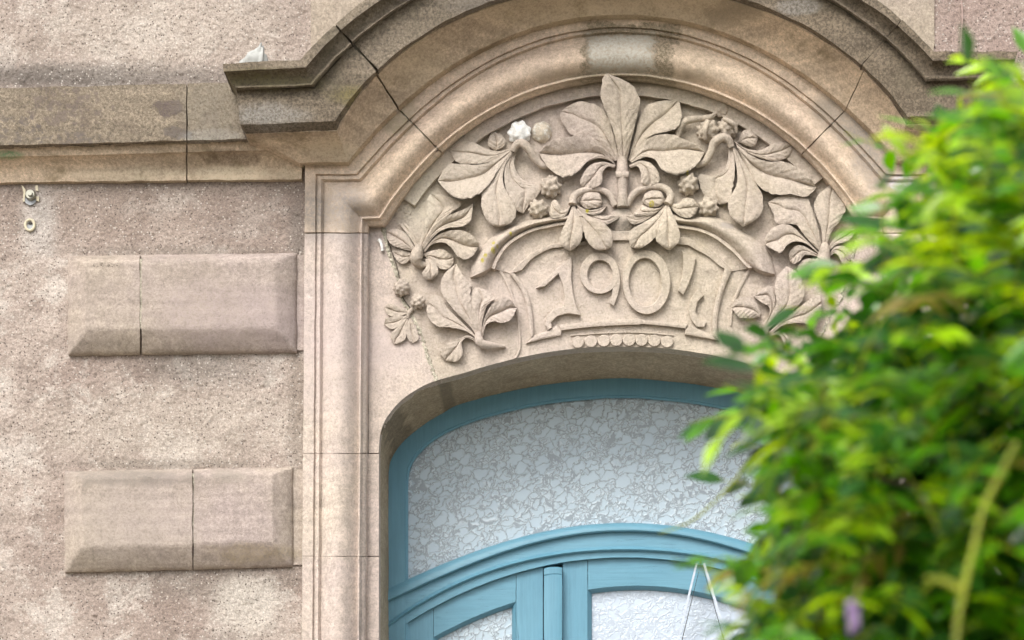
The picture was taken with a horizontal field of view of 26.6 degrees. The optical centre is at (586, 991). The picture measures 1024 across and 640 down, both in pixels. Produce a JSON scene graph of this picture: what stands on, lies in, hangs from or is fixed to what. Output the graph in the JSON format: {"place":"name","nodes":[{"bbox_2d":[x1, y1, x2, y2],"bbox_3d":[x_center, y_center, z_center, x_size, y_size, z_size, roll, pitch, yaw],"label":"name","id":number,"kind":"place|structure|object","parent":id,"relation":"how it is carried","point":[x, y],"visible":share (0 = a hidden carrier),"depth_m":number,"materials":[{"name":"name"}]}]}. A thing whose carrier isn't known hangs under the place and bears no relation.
{"place":"outdoors","nodes":[
{"label":"outdoors","id":0,"kind":"place"},
{"label":"ground","id":1,"kind":"structure","parent":0,"visible":0},
{"bbox_2d":[0,0,1023,639],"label":"facade wall","id":2,"kind":"structure","parent":1,"relation":"on","point":[152,376],"depth_m":6.50,"materials":[{"name":"stone"}]},
{"bbox_2d":[21,185,38,204],"bbox_3d":[-1.669,-2.390,6.487,0.055,0.064,0.031,0,0,0],"label":"wall bolt","id":3,"kind":"object","parent":2,"relation":"attached to","point":[31,196],"depth_m":6.49,"materials":[{"name":"metal"}]},
{"bbox_2d":[24,218,35,231],"bbox_3d":[-1.669,-2.299,6.497,0.036,0.040,0.010,0,0,0],"label":"wall plug","id":4,"kind":"object","parent":2,"relation":"attached to","point":[31,226],"depth_m":6.49,"materials":[{"name":"grey plastic"}]},
{"bbox_2d":[223,0,1017,639],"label":"door surround","id":5,"kind":"object","parent":2,"relation":"attached to","point":[365,114],"visible":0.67,"depth_m":6.47,"materials":[{"name":"stone"}]},
{"bbox_2d":[239,42,267,62],"bbox_3d":[-0.984,-2.750,6.400,0.088,0.109,0.067,0,0,0],"label":"mortar lump","id":6,"kind":"object","parent":5,"relation":"on","point":[257,54],"visible":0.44,"depth_m":6.38,"materials":[{"name":"white concrete"}]},
{"bbox_2d":[388,378,797,639],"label":"front door","id":7,"kind":"structure","parent":5,"relation":"attached to","point":[547,512],"depth_m":6.89,"materials":[{"name":"blue paint"}]},
{"bbox_2d":[408,567,542,639],"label":"door leaf","id":8,"kind":"structure","parent":7,"relation":"in","point":[510,607],"depth_m":6.89,"materials":[{"name":"blue paint"}]},
{"bbox_2d":[563,558,774,639],"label":"door leaf","id":9,"kind":"structure","parent":7,"relation":"in","point":[617,598],"depth_m":6.91,"materials":[{"name":"blue paint"}]},
{"bbox_2d":[677,563,727,639],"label":"hanging strap","id":10,"kind":"object","parent":7,"relation":"hanging from","point":[716,606],"visible":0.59,"depth_m":6.84,"materials":[{"name":"metal"}]},
{"bbox_2d":[384,73,856,383],"bbox_3d":[0.103,-2.314,6.560,1.430,0.937,0.163,0,0,0],"label":"carved tympanum","id":11,"kind":"object","parent":5,"relation":"attached to","point":[610,213],"visible":0.94,"depth_m":6.53,"materials":[{"name":"stone"}]},
{"bbox_2d":[960,0,962,47],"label":"wall cable","id":12,"kind":"object","parent":2,"relation":"attached to","point":[962,17],"depth_m":6.49,"materials":[{"name":"plastic"}]},
{"bbox_2d":[659,23,1023,639],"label":"wisteria vine","id":13,"kind":"object","parent":1,"relation":"on","point":[860,540],"visible":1,"depth_m":3.34,"materials":[{"name":"green plant"}]}
]}

